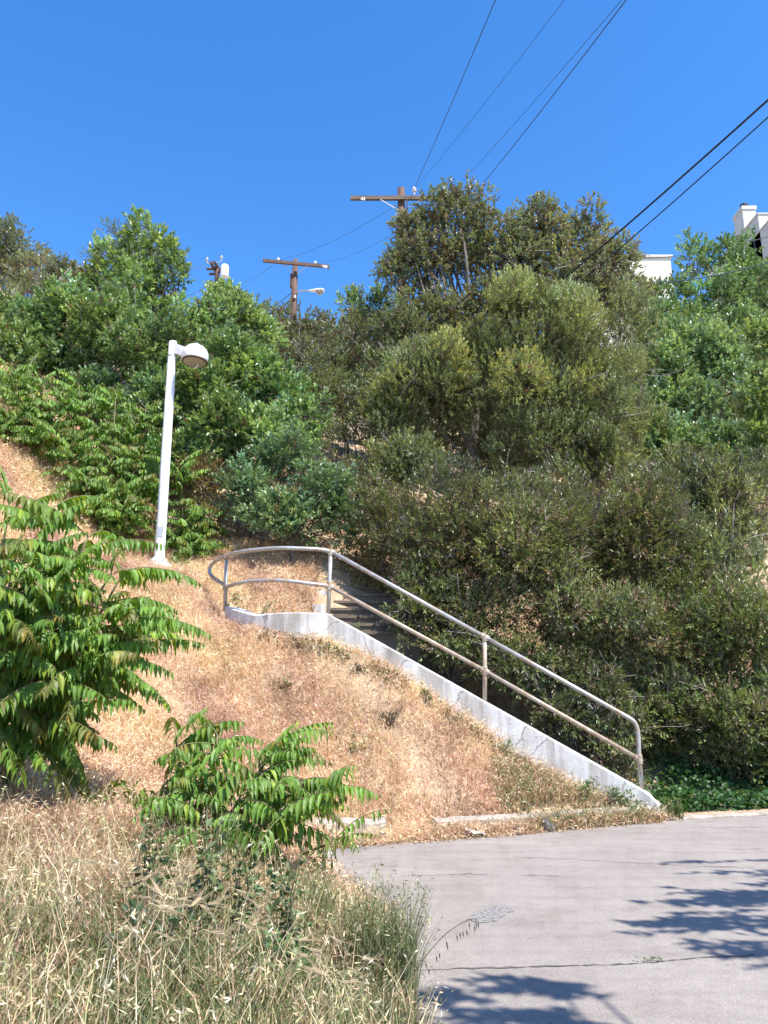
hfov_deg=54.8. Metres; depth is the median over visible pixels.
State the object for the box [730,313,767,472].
green tree
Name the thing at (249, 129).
sky
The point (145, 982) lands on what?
foreground grass
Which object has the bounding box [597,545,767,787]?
narrow leaf shrub
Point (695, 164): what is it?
overhead wire
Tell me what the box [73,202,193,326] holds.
leafy tree
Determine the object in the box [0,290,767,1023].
ground
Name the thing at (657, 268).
house
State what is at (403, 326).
hillside shrub
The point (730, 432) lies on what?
hillside shrub
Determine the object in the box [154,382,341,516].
broadleaf shrub
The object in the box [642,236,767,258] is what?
overhead wire
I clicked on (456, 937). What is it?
oat stalk
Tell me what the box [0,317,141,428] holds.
hillside shrub
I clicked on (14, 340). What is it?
broadleaf shrub
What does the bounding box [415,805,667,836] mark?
dry grass
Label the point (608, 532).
narrow leaf shrub
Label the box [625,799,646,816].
leafy weed
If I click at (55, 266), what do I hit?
shrub
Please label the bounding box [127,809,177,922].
leafy weed
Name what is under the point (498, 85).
overhead wire
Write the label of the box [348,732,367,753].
leafy weed
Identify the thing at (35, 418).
pinnate sapling
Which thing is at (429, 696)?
leafy weed
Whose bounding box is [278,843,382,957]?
leafy weed
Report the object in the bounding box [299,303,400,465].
olive shrub
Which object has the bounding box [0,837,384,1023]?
wild barley
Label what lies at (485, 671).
handrail
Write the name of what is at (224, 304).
broadleaf shrub
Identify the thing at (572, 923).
road
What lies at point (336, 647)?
wall foot weeds
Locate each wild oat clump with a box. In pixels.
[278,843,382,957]
[323,857,445,1015]
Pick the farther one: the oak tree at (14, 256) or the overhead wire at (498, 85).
the oak tree at (14, 256)
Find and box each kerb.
[307,816,385,838]
[432,805,652,829]
[680,811,767,819]
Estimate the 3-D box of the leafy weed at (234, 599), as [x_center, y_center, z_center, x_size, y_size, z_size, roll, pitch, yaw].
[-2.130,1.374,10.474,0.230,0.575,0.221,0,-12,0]
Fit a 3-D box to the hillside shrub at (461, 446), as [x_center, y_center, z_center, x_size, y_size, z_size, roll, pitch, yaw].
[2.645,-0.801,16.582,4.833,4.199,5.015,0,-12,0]
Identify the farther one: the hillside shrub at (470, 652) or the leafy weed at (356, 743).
the hillside shrub at (470, 652)
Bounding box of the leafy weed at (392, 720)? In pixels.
[376,702,403,726]
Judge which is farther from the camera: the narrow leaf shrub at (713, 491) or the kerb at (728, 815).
the narrow leaf shrub at (713, 491)
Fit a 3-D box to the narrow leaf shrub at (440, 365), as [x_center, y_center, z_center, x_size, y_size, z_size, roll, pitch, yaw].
[2.563,-2.255,16.661,6.752,7.148,3.682,0,-12,0]
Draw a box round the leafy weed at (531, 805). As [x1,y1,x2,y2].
[511,796,535,812]
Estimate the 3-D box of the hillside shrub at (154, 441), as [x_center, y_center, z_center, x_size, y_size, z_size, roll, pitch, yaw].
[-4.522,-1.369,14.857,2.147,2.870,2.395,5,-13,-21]
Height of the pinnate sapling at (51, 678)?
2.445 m
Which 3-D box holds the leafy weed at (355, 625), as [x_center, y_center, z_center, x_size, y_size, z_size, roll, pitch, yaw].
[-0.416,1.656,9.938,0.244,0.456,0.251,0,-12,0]
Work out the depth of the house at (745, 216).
37.09 m
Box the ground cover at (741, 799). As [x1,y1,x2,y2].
[635,753,767,812]
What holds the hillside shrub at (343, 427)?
on the ground at (342, 584)
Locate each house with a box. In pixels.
[554,255,672,387]
[711,202,767,406]
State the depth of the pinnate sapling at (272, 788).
4.71 m
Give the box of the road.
[315,816,767,1023]
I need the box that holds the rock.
[539,816,556,831]
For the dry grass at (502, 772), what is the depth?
8.39 m
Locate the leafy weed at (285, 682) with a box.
[272,673,292,689]
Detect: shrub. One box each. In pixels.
[0,251,94,318]
[0,288,69,382]
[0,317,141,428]
[1,268,202,381]
[103,387,210,486]
[106,323,316,498]
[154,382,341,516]
[159,276,290,350]
[169,449,389,588]
[196,298,335,378]
[209,423,375,565]
[255,295,362,407]
[276,347,407,509]
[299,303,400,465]
[301,323,683,481]
[334,281,392,461]
[338,449,601,684]
[341,278,477,500]
[348,263,650,548]
[362,388,642,577]
[378,547,532,690]
[408,413,577,511]
[480,626,657,793]
[485,452,712,742]
[581,274,678,579]
[597,440,767,708]
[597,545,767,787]
[632,311,767,564]
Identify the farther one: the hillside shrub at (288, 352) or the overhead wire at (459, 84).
the hillside shrub at (288, 352)
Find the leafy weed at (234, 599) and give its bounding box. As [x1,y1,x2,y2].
[225,589,241,607]
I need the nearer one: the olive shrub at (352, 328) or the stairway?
the stairway
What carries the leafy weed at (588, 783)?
on the ground at (342, 584)
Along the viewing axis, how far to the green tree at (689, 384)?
20.53 m
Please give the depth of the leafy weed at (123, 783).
5.12 m
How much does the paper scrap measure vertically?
0.068 m
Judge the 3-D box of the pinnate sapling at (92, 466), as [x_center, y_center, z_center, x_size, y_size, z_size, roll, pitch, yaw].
[-4.914,-1.154,13.123,2.410,3.196,2.018,0,-12,0]
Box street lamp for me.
[150,340,208,568]
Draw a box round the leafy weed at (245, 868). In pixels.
[216,811,266,956]
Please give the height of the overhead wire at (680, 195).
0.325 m
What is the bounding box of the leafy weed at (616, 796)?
[605,783,637,806]
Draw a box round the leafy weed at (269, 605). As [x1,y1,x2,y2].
[258,596,281,613]
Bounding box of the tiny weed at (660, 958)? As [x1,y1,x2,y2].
[635,955,661,962]
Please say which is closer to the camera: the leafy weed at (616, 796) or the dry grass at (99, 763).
the dry grass at (99, 763)
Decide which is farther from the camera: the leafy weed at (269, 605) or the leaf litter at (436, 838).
the leafy weed at (269, 605)
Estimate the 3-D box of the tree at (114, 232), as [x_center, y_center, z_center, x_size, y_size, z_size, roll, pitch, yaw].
[-11.154,-9.839,32.518,4.994,7.260,3.098,0,-12,0]
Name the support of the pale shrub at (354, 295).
on the ground at (342, 584)
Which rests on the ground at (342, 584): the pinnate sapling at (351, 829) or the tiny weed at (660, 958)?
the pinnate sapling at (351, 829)
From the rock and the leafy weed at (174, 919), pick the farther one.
the rock
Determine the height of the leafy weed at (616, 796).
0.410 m
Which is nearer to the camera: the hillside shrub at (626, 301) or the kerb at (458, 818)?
the kerb at (458, 818)
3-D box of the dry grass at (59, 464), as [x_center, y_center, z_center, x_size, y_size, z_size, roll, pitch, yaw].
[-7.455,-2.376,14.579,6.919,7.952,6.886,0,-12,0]
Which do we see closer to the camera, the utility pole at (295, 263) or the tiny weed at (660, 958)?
the tiny weed at (660, 958)
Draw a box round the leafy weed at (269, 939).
[226,923,316,999]
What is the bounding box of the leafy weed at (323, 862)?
[297,819,347,878]
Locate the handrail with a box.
[208,546,644,790]
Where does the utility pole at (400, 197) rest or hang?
on the ground at (342, 584)
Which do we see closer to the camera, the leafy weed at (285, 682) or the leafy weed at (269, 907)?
the leafy weed at (269, 907)
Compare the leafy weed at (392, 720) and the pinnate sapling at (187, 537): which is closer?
the leafy weed at (392, 720)
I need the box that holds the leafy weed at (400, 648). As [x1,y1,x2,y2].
[396,633,409,655]
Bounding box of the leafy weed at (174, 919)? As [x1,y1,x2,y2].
[103,899,202,967]
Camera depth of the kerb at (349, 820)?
7.61 m
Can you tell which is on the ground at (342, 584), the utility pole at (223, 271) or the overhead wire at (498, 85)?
the utility pole at (223, 271)
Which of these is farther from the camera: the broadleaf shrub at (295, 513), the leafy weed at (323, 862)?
the broadleaf shrub at (295, 513)
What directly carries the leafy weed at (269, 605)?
on the ground at (342, 584)
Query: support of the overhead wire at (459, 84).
attached to the utility pole at (400, 197)
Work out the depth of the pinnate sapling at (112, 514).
12.15 m
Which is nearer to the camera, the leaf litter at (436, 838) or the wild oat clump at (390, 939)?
the wild oat clump at (390, 939)
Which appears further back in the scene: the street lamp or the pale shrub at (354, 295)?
the pale shrub at (354, 295)
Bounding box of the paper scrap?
[465,828,484,834]
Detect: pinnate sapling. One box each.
[0,358,97,466]
[0,465,210,803]
[38,367,178,516]
[46,462,173,550]
[131,707,377,878]
[141,449,232,563]
[293,809,390,863]
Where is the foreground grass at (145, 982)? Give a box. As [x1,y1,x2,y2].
[0,777,456,1023]
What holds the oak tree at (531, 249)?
on the ground at (342, 584)
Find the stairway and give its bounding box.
[225,580,660,814]
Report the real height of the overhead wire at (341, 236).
3.796 m
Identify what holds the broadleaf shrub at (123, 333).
on the ground at (342, 584)
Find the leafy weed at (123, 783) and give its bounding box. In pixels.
[68,777,155,811]
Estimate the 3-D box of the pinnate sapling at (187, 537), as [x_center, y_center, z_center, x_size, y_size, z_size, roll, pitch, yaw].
[-3.433,0.021,12.968,1.672,2.398,1.460,0,-12,0]
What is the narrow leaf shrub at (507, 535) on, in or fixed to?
on the ground at (342, 584)
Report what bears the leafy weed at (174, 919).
on the ground at (342, 584)
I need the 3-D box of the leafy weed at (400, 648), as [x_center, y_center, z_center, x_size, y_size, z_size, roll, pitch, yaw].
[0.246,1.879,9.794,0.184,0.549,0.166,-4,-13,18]
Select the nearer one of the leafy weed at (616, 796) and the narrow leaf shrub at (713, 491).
the leafy weed at (616, 796)
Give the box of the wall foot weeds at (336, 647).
[257,626,607,806]
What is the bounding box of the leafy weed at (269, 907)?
[255,837,313,988]
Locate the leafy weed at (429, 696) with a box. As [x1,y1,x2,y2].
[418,688,434,704]
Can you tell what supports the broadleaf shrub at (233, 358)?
on the ground at (342, 584)
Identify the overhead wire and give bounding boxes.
[281,208,390,259]
[414,0,495,187]
[416,1,563,186]
[463,0,621,179]
[477,0,625,189]
[563,99,767,279]
[581,117,767,281]
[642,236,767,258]
[653,262,767,282]
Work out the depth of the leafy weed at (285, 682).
9.02 m
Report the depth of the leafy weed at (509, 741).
9.01 m
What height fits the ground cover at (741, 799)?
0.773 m
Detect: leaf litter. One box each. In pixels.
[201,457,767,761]
[313,816,669,849]
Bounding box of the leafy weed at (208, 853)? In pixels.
[183,811,235,950]
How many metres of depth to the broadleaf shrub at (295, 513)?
12.96 m
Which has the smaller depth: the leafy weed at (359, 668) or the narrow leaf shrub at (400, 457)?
the leafy weed at (359, 668)
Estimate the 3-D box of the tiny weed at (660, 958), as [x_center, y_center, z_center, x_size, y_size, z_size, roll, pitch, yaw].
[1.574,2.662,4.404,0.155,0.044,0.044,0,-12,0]
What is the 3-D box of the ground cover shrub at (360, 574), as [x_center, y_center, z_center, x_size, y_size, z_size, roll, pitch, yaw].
[-1.795,0.114,13.194,4.472,2.812,1.405,-2,-12,11]
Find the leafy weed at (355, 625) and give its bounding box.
[352,622,360,630]
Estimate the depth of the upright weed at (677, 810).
8.59 m
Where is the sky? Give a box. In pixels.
[0,0,767,397]
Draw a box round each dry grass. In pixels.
[0,356,179,556]
[0,715,407,939]
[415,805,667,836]
[482,752,671,830]
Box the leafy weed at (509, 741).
[494,736,512,757]
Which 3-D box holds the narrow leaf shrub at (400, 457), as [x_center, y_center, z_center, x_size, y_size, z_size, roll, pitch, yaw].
[2.423,-0.572,15.593,5.902,4.449,2.448,1,-12,-4]
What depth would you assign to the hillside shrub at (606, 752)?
10.17 m
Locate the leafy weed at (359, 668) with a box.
[348,662,370,672]
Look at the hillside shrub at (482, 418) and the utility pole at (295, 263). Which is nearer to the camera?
the hillside shrub at (482, 418)
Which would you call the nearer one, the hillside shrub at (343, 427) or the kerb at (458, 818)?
the kerb at (458, 818)
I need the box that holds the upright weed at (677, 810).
[659,796,683,820]
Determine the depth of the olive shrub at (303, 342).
20.75 m
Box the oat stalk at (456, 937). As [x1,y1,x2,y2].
[416,918,478,974]
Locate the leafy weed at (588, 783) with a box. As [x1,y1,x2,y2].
[572,775,600,800]
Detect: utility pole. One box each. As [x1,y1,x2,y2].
[206,255,228,282]
[263,257,328,319]
[350,186,445,474]
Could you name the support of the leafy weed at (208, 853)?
on the ground at (342, 584)
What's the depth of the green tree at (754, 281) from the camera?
26.93 m
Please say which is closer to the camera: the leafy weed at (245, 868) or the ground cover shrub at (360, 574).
the leafy weed at (245, 868)
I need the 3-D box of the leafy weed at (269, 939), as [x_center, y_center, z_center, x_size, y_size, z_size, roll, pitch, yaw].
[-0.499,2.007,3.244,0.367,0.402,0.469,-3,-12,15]
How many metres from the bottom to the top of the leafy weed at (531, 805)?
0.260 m
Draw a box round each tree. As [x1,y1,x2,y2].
[0,211,57,297]
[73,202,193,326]
[77,215,180,307]
[367,169,659,508]
[628,224,767,414]
[628,312,767,530]
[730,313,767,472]

